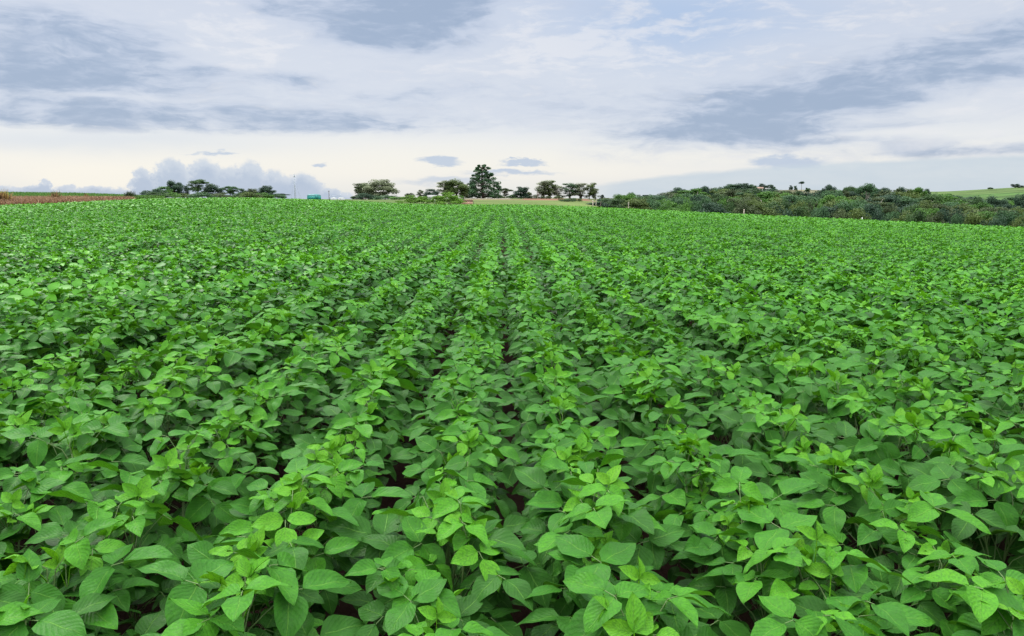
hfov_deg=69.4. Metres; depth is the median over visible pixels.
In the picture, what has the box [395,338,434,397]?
soybean plant
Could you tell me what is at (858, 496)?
soybean plant
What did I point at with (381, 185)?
tree
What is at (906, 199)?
tree
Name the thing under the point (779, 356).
soybean plant
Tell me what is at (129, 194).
spiky shrub
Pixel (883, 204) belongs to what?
tree
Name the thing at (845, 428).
soybean plant
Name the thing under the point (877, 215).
tree
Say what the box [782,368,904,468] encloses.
soybean plant
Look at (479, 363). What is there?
soybean plant
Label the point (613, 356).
soybean plant
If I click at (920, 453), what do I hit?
soybean plant
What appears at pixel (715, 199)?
tree
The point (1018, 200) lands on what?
tree
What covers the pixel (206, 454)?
soybean plant
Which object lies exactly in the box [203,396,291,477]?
soybean plant
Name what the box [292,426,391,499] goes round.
soybean plant
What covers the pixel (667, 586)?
soybean plant
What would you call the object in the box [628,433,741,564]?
soybean plant
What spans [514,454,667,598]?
soybean plant
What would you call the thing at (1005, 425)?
soybean plant
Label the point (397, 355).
soybean plant
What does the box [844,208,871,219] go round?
tree
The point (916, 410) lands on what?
soybean plant
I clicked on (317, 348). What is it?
soybean plant
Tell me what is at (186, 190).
tree
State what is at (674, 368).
soybean plant
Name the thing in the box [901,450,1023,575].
soybean plant
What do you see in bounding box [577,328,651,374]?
soybean plant
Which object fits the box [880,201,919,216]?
tree
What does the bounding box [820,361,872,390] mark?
soybean plant
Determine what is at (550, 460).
soybean plant
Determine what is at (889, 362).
soybean plant
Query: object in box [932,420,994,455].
soybean plant
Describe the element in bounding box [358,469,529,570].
soybean plant
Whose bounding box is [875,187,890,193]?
tree
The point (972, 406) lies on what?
soybean plant
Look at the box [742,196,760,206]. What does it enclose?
tree
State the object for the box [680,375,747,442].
soybean plant
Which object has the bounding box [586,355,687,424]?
soybean plant
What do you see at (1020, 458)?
soybean plant
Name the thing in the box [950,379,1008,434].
soybean plant
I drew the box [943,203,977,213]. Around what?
tree
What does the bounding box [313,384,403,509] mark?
soybean plant
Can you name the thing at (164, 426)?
soybean plant
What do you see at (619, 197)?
tree
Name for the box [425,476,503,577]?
soybean plant
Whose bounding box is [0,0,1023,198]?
sky
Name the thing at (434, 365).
soybean plant
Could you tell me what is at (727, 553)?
soybean plant
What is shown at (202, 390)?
soybean plant
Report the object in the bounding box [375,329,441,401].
soybean plant
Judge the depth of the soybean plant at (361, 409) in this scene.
3.71 m
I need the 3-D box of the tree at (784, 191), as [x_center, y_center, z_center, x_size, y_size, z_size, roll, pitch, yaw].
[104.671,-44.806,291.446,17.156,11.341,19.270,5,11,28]
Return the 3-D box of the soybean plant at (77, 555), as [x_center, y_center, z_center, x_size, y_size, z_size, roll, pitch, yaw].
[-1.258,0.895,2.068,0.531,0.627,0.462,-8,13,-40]
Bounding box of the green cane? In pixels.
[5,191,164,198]
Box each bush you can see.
[145,192,169,196]
[165,193,181,197]
[175,193,194,197]
[187,192,215,197]
[205,192,231,197]
[221,193,243,197]
[239,192,264,197]
[251,192,274,197]
[268,193,286,198]
[355,193,374,199]
[371,195,393,199]
[395,195,416,202]
[415,196,434,203]
[431,192,466,204]
[467,195,480,198]
[516,195,529,198]
[558,198,579,201]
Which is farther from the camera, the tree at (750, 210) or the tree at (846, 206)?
the tree at (846, 206)
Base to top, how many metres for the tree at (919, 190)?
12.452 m
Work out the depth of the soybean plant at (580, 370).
4.68 m
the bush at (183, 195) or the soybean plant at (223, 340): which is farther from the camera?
the bush at (183, 195)
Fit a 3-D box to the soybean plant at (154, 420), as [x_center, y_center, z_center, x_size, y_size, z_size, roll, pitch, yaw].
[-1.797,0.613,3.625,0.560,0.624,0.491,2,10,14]
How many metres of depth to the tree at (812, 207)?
174.44 m
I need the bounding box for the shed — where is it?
[307,194,320,199]
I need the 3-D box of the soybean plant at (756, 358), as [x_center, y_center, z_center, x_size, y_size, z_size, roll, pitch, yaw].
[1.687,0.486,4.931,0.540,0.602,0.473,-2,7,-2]
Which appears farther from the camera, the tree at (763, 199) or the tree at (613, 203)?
the tree at (763, 199)
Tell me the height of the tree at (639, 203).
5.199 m
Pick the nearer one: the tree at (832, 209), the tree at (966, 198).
the tree at (832, 209)
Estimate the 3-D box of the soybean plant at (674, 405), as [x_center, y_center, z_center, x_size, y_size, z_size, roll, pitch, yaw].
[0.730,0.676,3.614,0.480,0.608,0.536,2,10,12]
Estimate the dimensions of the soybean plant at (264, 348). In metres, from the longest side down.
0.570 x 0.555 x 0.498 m
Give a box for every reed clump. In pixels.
[0,189,16,200]
[48,191,62,197]
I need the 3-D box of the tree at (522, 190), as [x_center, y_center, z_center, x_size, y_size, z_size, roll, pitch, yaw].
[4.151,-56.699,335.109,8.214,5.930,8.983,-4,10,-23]
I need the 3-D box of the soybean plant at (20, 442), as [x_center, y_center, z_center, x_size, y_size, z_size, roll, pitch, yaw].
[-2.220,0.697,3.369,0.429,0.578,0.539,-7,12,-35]
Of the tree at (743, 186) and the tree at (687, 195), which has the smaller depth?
the tree at (687, 195)
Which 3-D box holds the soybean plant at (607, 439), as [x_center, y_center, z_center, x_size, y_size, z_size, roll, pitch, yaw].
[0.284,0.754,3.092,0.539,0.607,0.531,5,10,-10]
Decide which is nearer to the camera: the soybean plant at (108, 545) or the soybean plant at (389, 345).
the soybean plant at (108, 545)
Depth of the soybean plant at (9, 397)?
3.96 m
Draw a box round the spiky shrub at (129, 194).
[124,190,137,196]
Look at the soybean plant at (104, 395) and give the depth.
3.78 m
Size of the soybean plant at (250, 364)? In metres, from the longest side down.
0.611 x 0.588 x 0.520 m
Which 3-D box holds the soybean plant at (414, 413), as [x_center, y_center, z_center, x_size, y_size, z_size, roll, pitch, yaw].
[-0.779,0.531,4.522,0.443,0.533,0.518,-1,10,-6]
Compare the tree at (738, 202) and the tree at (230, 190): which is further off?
the tree at (230, 190)
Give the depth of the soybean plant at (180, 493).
2.62 m
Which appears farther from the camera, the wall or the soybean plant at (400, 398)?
the wall
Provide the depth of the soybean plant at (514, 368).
4.82 m
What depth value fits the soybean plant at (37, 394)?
4.20 m
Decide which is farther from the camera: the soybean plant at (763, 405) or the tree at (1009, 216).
the tree at (1009, 216)
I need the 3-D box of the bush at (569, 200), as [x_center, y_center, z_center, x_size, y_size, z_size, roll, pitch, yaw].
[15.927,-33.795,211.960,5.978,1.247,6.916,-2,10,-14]
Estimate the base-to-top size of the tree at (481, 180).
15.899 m
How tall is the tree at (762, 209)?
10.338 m
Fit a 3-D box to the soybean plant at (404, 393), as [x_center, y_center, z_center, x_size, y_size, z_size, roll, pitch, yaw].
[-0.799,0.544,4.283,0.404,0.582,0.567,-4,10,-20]
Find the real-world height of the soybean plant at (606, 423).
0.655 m
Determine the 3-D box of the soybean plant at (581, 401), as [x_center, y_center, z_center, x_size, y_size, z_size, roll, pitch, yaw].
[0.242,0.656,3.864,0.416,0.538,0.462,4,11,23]
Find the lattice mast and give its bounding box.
[292,175,301,198]
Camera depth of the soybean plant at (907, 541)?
2.30 m
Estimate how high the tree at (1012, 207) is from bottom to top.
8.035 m
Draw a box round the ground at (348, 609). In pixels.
[0,187,1023,635]
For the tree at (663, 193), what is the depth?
267.02 m
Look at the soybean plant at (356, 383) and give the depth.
3.86 m
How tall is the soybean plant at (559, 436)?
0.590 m
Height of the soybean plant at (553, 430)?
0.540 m
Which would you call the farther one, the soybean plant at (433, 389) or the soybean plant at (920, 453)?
the soybean plant at (433, 389)
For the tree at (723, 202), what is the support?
on the ground at (348, 609)
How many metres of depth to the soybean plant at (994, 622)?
1.79 m
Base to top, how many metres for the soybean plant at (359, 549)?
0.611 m
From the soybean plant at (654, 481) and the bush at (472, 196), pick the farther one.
the bush at (472, 196)
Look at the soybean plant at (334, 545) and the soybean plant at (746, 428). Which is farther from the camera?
the soybean plant at (746, 428)
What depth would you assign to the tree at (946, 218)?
159.05 m
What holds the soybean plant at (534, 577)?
on the ground at (348, 609)
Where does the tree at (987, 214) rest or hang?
on the ground at (348, 609)
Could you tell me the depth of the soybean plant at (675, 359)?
5.00 m
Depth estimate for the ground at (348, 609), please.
4.00 m
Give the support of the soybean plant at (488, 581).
on the ground at (348, 609)
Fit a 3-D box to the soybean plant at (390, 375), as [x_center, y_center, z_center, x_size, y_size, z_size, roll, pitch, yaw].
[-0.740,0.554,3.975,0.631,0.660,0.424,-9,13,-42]
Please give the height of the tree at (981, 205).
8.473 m
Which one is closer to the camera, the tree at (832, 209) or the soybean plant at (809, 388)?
the soybean plant at (809, 388)
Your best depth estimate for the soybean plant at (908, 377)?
4.22 m
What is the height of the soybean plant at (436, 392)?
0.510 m
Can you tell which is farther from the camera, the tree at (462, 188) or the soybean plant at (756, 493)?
the tree at (462, 188)
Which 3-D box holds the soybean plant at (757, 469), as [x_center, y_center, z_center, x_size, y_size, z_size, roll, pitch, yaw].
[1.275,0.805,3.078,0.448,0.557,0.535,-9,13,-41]
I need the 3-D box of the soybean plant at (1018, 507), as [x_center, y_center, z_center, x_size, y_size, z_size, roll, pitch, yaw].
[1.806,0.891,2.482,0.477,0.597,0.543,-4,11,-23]
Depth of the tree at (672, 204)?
159.38 m
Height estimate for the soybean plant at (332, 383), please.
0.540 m
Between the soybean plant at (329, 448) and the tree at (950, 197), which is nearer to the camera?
the soybean plant at (329, 448)
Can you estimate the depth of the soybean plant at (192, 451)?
3.03 m
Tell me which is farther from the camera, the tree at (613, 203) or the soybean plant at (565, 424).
the tree at (613, 203)
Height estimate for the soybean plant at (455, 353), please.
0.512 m
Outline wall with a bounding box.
[462,200,472,203]
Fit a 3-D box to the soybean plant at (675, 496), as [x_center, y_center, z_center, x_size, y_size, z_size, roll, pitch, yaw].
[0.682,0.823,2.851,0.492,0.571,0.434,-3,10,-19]
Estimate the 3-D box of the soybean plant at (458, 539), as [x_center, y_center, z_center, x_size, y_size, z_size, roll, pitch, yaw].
[-0.208,0.876,2.311,0.496,0.608,0.537,-3,10,-17]
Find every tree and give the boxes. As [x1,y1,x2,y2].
[140,189,168,194]
[157,186,173,194]
[165,180,185,197]
[182,186,189,195]
[187,179,214,197]
[201,185,224,195]
[222,186,240,195]
[245,188,260,193]
[257,185,275,194]
[352,183,366,199]
[359,179,399,198]
[415,190,423,196]
[423,189,439,196]
[436,180,449,195]
[443,178,470,195]
[467,164,503,198]
[500,188,513,196]
[513,186,528,198]
[535,181,554,198]
[541,180,555,198]
[550,184,565,198]
[562,183,579,197]
[570,183,587,198]
[583,183,596,198]
[587,202,610,206]
[591,188,599,199]
[596,199,609,204]
[607,199,632,207]
[612,193,637,203]
[622,198,652,209]
[634,196,657,199]
[646,198,670,210]
[656,196,683,202]
[656,198,677,208]
[658,200,685,211]
[660,192,677,195]
[668,187,685,194]
[672,198,698,211]
[673,193,695,202]
[676,200,697,211]
[678,188,709,195]
[679,193,707,198]
[688,194,715,205]
[690,197,711,211]
[698,202,730,213]
[701,186,713,195]
[705,190,723,199]
[710,189,733,197]
[711,193,727,203]
[716,188,748,197]
[717,198,726,207]
[721,200,735,212]
[723,184,737,189]
[725,197,755,213]
[730,183,752,189]
[731,187,761,196]
[731,203,763,214]
[735,193,763,202]
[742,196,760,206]
[744,197,759,207]
[748,187,777,194]
[753,196,783,206]
[754,203,784,215]
[756,191,779,202]
[757,193,774,202]
[763,201,778,210]
[770,205,801,217]
[772,190,797,197]
[778,198,791,215]
[779,195,822,202]
[787,200,808,216]
[792,199,823,206]
[792,204,814,216]
[793,190,801,194]
[801,190,823,196]
[805,198,840,208]
[808,203,817,211]
[809,207,829,217]
[812,201,849,217]
[816,190,843,202]
[818,194,846,204]
[822,184,836,191]
[829,208,846,218]
[830,190,849,196]
[834,198,857,213]
[837,200,871,216]
[840,191,859,196]
[841,186,856,192]
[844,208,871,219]
[847,195,864,200]
[851,197,881,219]
[854,183,877,200]
[861,197,889,207]
[861,206,888,220]
[862,203,886,220]
[865,193,900,206]
[869,189,902,198]
[873,195,907,208]
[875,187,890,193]
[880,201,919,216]
[883,203,899,220]
[883,210,900,220]
[888,192,929,205]
[888,210,924,221]
[892,196,920,205]
[892,203,920,215]
[902,210,932,222]
[905,200,936,213]
[909,187,927,197]
[913,208,938,218]
[917,193,942,205]
[921,202,961,212]
[923,212,947,223]
[929,194,965,203]
[930,193,959,200]
[937,206,963,223]
[943,202,959,206]
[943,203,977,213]
[946,209,980,224]
[947,198,974,203]
[951,211,969,223]
[952,195,985,202]
[962,202,993,211]
[963,210,1003,225]
[971,195,983,208]
[971,206,1018,223]
[975,210,997,222]
[978,214,1006,226]
[987,194,1008,209]
[993,210,1023,226]
[1002,204,1023,209]
[1007,193,1023,209]
[1008,206,1023,216]
[1010,217,1023,226]
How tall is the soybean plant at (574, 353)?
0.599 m
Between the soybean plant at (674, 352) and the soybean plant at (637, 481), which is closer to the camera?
the soybean plant at (637, 481)
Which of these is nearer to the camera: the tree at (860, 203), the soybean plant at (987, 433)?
the soybean plant at (987, 433)
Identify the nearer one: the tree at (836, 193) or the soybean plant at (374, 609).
the soybean plant at (374, 609)
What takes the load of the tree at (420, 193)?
on the ground at (348, 609)
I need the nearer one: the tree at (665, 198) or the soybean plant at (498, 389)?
the soybean plant at (498, 389)
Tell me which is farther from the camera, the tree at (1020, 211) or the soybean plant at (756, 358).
the tree at (1020, 211)
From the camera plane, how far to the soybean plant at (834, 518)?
2.49 m
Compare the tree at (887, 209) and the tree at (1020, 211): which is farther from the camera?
the tree at (1020, 211)
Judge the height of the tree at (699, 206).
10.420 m
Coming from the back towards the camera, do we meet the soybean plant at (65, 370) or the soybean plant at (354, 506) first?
the soybean plant at (65, 370)
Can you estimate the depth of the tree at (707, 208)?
164.37 m
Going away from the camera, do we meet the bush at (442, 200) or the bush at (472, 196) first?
the bush at (442, 200)
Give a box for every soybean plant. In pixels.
[0,363,58,415]
[0,366,62,457]
[0,378,54,472]
[0,381,20,411]
[0,392,26,418]
[0,400,99,504]
[0,401,68,503]
[0,411,60,516]
[0,415,149,538]
[0,430,46,488]
[0,464,111,581]
[0,469,71,626]
[0,503,88,623]
[0,517,173,635]
[0,543,165,635]
[0,549,106,635]
[0,593,118,635]
[2,391,122,476]
[3,382,114,442]
[10,353,77,425]
[11,464,118,554]
[20,396,147,505]
[22,376,127,455]
[24,474,222,629]
[24,495,168,635]
[35,431,123,526]
[37,386,145,440]
[41,361,84,436]
[52,409,167,538]
[55,360,165,410]
[61,507,198,624]
[67,412,176,483]
[72,447,231,579]
[79,371,138,413]
[88,388,128,413]
[91,466,224,577]
[95,346,175,405]
[104,367,155,425]
[104,464,242,627]
[112,362,214,459]
[115,397,216,465]
[118,344,197,406]
[122,373,202,504]
[125,350,218,430]
[125,393,203,467]
[130,351,198,388]
[134,425,239,530]
[135,555,351,635]
[137,340,195,392]
[140,386,215,447]
[147,548,364,635]
[152,428,233,530]
[160,345,242,411]
[160,416,257,525]
[162,363,243,430]
[166,344,269,400]
[166,447,278,526]
[179,344,265,399]
[181,567,322,635]
[187,402,277,499]
[187,525,324,635]
[189,335,267,409]
[193,374,312,474]
[196,415,281,498]
[197,342,274,400]
[198,382,304,478]
[202,467,352,619]
[202,613,256,635]
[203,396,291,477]
[212,478,358,631]
[214,457,366,614]
[218,369,320,472]
[219,338,288,375]
[222,388,312,487]
[227,333,286,377]
[228,459,412,620]
[238,355,326,458]
[251,528,363,628]
[257,354,321,427]
[262,369,327,461]
[263,354,330,433]
[278,333,350,404]
[279,350,343,416]
[281,445,377,530]
[283,452,384,570]
[285,363,342,428]
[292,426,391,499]
[294,399,412,487]
[295,435,381,500]
[300,340,363,416]
[300,460,386,580]
[301,330,360,405]
[302,427,367,495]
[305,387,404,469]
[307,359,423,447]
[312,337,361,416]
[313,378,411,438]
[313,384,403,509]
[327,474,526,617]
[337,358,410,438]
[338,488,532,635]
[342,360,421,439]
[343,344,433,418]
[343,367,413,467]
[344,556,489,635]
[345,386,402,452]
[347,339,441,389]
[349,479,512,612]
[352,359,418,415]
[354,343,432,406]
[355,333,429,380]
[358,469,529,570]
[369,334,429,402]
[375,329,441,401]
[376,575,508,635]
[377,486,539,630]
[378,588,498,635]
[383,354,426,400]
[389,409,521,480]
[393,451,491,576]
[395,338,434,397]
[395,456,491,533]
[401,387,509,479]
[404,621,434,635]
[406,425,527,513]
[408,366,511,425]
[408,413,515,478]
[409,382,510,471]
[413,427,513,556]
[416,433,507,522]
[418,375,488,436]
[423,358,496,395]
[424,359,514,419]
[424,385,486,432]
[425,396,512,453]
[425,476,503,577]
[434,360,502,411]
[435,345,496,398]
[437,346,505,408]
[441,358,495,382]
[443,332,510,373]
[449,340,510,388]
[456,363,501,410]
[457,382,514,423]
[459,478,684,635]
[489,346,594,428]
[496,362,598,441]
[496,416,604,470]
[500,396,633,483]
[503,433,614,532]
[506,338,589,404]
[506,350,604,422]
[507,329,573,403]
[508,323,578,380]
[508,371,594,443]
[510,339,539,393]
[510,356,556,396]
[511,429,608,503]
[511,499,679,624]
[513,341,597,397]
[513,362,571,424]
[514,376,591,438]
[514,404,586,458]
[514,443,618,597]
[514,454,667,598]
[514,535,731,635]
[516,427,647,478]
[517,432,636,560]
[519,366,599,420]
[521,388,609,441]
[521,477,635,572]
[522,427,597,496]
[525,534,621,635]
[528,524,669,625]
[544,390,593,450]
[558,580,676,635]
[563,572,718,635]
[564,581,667,635]
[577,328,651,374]
[584,344,634,389]
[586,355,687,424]
[587,361,677,454]
[590,343,688,418]
[592,350,668,435]
[592,357,636,428]
[594,357,701,430]
[596,379,694,486]
[600,380,711,492]
[602,355,659,408]
[604,344,647,367]
[606,388,685,484]
[614,369,692,425]
[617,394,703,491]
[623,420,709,511]
[628,429,760,514]
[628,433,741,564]
[631,431,731,511]
[632,633,653,635]
[633,453,747,597]
[634,424,714,503]
[639,462,768,576]
[652,345,720,399]
[653,467,750,582]
[657,352,713,403]
[670,506,768,621]
[670,516,879,620]
[672,354,740,436]
[673,351,751,428]
[674,466,816,620]
[675,355,715,401]
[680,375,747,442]
[680,483,813,607]
[685,361,762,443]
[685,373,719,429]
[686,359,731,415]
[686,387,752,460]
[687,527,825,635]
[688,380,797,463]
[696,505,922,635]
[701,396,792,472]
[709,544,917,635]
[714,398,834,523]
[717,408,856,527]
[720,403,774,465]
[726,423,802,477]
[731,344,798,407]
[732,352,820,403]
[738,349,840,404]
[739,435,864,546]
[739,436,893,534]
[741,338,795,402]
[744,351,809,412]
[749,406,826,521]
[750,591,934,635]
[759,439,840,514]
[764,352,867,447]
[770,602,891,635]
[773,449,905,563]
[774,383,853,446]
[780,370,820,414]
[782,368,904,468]
[789,386,852,451]
[791,477,899,590]
[794,463,926,608]
[795,467,990,601]
[799,387,863,470]
[804,400,954,524]
[811,392,878,471]
[813,383,906,489]
[818,395,932,489]
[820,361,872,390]
[825,355,893,437]
[831,614,863,635]
[833,364,896,431]
[833,409,999,523]
[834,348,910,430]
[835,525,991,635]
[836,518,1010,635]
[840,512,959,635]
[852,414,932,498]
[856,363,938,435]
[860,377,975,418]
[863,429,993,546]
[867,373,931,410]
[874,377,975,458]
[875,423,1023,552]
[876,393,995,455]
[881,578,1022,635]
[883,451,1023,601]
[888,458,1023,572]
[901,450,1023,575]
[902,406,980,455]
[907,367,979,414]
[910,394,1006,456]
[914,471,1023,566]
[914,561,1023,635]
[918,568,1023,635]
[926,429,1023,496]
[931,367,990,426]
[931,367,1010,416]
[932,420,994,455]
[945,386,1023,439]
[948,556,1023,635]
[949,412,1023,497]
[949,496,1023,573]
[949,585,1023,635]
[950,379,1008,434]
[964,372,1023,453]
[971,376,1023,442]
[975,399,1023,430]
[980,390,1023,444]
[991,442,1023,544]
[995,455,1023,537]
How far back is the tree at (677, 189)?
287.42 m
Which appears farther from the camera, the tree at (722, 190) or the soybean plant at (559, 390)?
the tree at (722, 190)
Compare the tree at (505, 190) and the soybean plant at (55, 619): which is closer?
the soybean plant at (55, 619)
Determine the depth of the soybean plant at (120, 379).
4.17 m
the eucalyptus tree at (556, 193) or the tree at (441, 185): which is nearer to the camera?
the tree at (441, 185)
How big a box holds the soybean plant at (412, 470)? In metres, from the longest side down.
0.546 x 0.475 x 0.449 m
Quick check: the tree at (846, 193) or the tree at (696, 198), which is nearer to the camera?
the tree at (696, 198)
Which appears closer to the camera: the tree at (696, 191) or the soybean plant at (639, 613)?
the soybean plant at (639, 613)
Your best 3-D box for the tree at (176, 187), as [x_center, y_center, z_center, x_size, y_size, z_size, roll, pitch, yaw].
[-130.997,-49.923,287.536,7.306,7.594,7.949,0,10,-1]
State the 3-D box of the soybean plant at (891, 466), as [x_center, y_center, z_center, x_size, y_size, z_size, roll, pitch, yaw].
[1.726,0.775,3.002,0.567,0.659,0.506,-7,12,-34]
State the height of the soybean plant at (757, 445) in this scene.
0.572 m
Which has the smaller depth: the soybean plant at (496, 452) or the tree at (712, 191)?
the soybean plant at (496, 452)
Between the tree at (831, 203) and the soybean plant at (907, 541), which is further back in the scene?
the tree at (831, 203)
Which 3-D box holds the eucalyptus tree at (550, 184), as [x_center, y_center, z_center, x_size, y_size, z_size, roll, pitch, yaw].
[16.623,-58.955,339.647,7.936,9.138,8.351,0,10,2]
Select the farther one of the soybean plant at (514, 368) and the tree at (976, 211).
the tree at (976, 211)
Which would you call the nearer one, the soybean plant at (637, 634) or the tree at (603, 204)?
the soybean plant at (637, 634)
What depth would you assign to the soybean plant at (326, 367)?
4.61 m
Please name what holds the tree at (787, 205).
on the ground at (348, 609)
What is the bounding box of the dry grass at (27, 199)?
[0,195,135,205]
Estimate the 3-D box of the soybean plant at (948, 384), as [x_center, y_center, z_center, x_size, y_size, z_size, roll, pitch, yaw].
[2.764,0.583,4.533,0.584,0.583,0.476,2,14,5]
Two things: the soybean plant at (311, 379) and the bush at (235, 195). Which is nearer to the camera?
the soybean plant at (311, 379)
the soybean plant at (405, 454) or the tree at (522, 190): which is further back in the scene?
the tree at (522, 190)
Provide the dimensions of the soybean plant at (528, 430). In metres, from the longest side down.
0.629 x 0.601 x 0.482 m
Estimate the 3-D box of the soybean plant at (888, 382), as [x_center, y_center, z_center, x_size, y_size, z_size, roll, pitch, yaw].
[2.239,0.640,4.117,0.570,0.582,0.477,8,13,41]
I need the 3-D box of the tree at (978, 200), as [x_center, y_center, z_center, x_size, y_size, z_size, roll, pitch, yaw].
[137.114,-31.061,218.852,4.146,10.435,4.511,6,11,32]
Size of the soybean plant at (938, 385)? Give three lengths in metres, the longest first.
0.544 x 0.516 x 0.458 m
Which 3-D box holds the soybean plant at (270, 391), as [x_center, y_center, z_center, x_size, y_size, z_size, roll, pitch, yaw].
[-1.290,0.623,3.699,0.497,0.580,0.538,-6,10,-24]
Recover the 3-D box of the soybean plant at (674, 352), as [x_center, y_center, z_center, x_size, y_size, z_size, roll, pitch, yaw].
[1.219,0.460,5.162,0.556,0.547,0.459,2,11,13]
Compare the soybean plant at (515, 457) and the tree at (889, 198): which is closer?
the soybean plant at (515, 457)
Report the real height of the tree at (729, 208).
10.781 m
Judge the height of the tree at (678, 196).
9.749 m
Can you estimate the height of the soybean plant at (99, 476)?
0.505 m
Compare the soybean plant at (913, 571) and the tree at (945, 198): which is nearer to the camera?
the soybean plant at (913, 571)
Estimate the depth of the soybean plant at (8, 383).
4.02 m
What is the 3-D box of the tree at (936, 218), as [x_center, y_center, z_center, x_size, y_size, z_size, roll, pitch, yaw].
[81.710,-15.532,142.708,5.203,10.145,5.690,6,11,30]
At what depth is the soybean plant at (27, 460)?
3.29 m
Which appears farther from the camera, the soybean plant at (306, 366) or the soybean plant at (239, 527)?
the soybean plant at (306, 366)
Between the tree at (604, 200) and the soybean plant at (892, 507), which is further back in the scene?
the tree at (604, 200)
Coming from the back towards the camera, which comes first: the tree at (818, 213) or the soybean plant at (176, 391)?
the tree at (818, 213)
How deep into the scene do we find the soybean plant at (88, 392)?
3.86 m
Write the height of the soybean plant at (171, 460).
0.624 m
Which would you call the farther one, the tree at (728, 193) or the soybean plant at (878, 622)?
the tree at (728, 193)
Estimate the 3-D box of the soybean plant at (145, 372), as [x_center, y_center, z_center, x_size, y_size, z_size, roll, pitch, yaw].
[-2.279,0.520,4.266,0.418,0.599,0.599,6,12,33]
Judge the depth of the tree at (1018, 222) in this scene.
143.76 m
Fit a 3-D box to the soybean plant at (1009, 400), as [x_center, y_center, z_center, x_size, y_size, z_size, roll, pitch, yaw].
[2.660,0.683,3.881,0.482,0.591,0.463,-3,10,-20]
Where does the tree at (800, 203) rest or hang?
on the ground at (348, 609)
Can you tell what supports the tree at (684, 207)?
on the ground at (348, 609)
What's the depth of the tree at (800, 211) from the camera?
155.89 m
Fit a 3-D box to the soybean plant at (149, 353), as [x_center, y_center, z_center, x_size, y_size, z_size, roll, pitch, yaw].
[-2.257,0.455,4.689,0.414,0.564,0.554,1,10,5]
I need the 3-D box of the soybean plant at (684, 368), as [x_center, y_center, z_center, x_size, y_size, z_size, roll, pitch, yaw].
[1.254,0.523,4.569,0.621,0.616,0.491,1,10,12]
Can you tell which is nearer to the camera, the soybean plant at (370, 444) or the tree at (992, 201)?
the soybean plant at (370, 444)
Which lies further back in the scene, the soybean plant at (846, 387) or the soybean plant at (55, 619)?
the soybean plant at (846, 387)
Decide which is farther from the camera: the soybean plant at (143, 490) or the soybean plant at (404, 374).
the soybean plant at (404, 374)
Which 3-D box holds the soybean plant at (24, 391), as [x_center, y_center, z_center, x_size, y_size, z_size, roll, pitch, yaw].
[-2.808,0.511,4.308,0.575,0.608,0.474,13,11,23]
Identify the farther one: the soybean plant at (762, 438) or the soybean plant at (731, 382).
the soybean plant at (731, 382)
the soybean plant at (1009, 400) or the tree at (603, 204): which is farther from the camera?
the tree at (603, 204)
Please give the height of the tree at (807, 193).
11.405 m
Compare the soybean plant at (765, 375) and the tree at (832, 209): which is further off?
the tree at (832, 209)
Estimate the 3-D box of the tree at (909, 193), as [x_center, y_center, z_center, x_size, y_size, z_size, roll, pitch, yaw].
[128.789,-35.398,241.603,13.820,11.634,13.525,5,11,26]
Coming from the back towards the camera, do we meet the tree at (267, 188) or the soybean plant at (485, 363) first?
the tree at (267, 188)
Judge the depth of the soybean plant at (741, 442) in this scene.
3.36 m
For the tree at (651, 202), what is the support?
on the ground at (348, 609)
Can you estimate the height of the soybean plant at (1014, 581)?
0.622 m
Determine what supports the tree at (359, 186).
on the ground at (348, 609)
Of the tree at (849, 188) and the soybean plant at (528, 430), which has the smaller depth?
the soybean plant at (528, 430)
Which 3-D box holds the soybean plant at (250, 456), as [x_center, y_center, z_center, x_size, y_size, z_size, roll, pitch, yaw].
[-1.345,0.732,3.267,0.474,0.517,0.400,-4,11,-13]
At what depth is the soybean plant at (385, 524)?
2.26 m
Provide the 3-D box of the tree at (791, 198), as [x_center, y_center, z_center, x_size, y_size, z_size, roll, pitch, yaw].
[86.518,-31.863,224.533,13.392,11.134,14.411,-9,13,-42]
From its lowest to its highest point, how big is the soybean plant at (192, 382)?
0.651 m
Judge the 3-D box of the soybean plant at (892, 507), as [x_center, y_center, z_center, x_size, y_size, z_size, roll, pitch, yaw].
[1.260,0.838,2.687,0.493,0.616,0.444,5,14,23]
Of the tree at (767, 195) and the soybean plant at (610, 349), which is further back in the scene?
the tree at (767, 195)
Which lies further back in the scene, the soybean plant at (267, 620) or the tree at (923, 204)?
the tree at (923, 204)
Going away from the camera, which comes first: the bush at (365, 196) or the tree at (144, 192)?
the tree at (144, 192)
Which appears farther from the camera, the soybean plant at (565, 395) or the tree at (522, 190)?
the tree at (522, 190)
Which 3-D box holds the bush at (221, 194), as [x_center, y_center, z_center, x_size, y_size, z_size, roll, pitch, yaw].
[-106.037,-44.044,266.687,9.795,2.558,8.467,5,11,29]
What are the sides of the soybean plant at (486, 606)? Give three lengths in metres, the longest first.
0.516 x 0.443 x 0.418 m
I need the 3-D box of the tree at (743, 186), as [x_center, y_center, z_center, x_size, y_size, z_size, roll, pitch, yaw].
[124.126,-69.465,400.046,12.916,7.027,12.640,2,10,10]
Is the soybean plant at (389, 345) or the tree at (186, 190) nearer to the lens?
the soybean plant at (389, 345)
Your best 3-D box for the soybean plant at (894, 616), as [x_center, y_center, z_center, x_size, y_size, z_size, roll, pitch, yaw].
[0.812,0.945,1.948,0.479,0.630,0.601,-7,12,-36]
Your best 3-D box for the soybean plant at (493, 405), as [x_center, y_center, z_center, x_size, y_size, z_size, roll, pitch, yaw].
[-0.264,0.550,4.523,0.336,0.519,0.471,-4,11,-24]
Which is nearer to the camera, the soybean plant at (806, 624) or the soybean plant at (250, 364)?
the soybean plant at (806, 624)
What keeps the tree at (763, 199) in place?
on the ground at (348, 609)
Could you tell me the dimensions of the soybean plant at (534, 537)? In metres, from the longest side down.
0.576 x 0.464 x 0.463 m
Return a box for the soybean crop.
[0,197,1023,635]
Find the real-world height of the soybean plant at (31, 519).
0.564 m

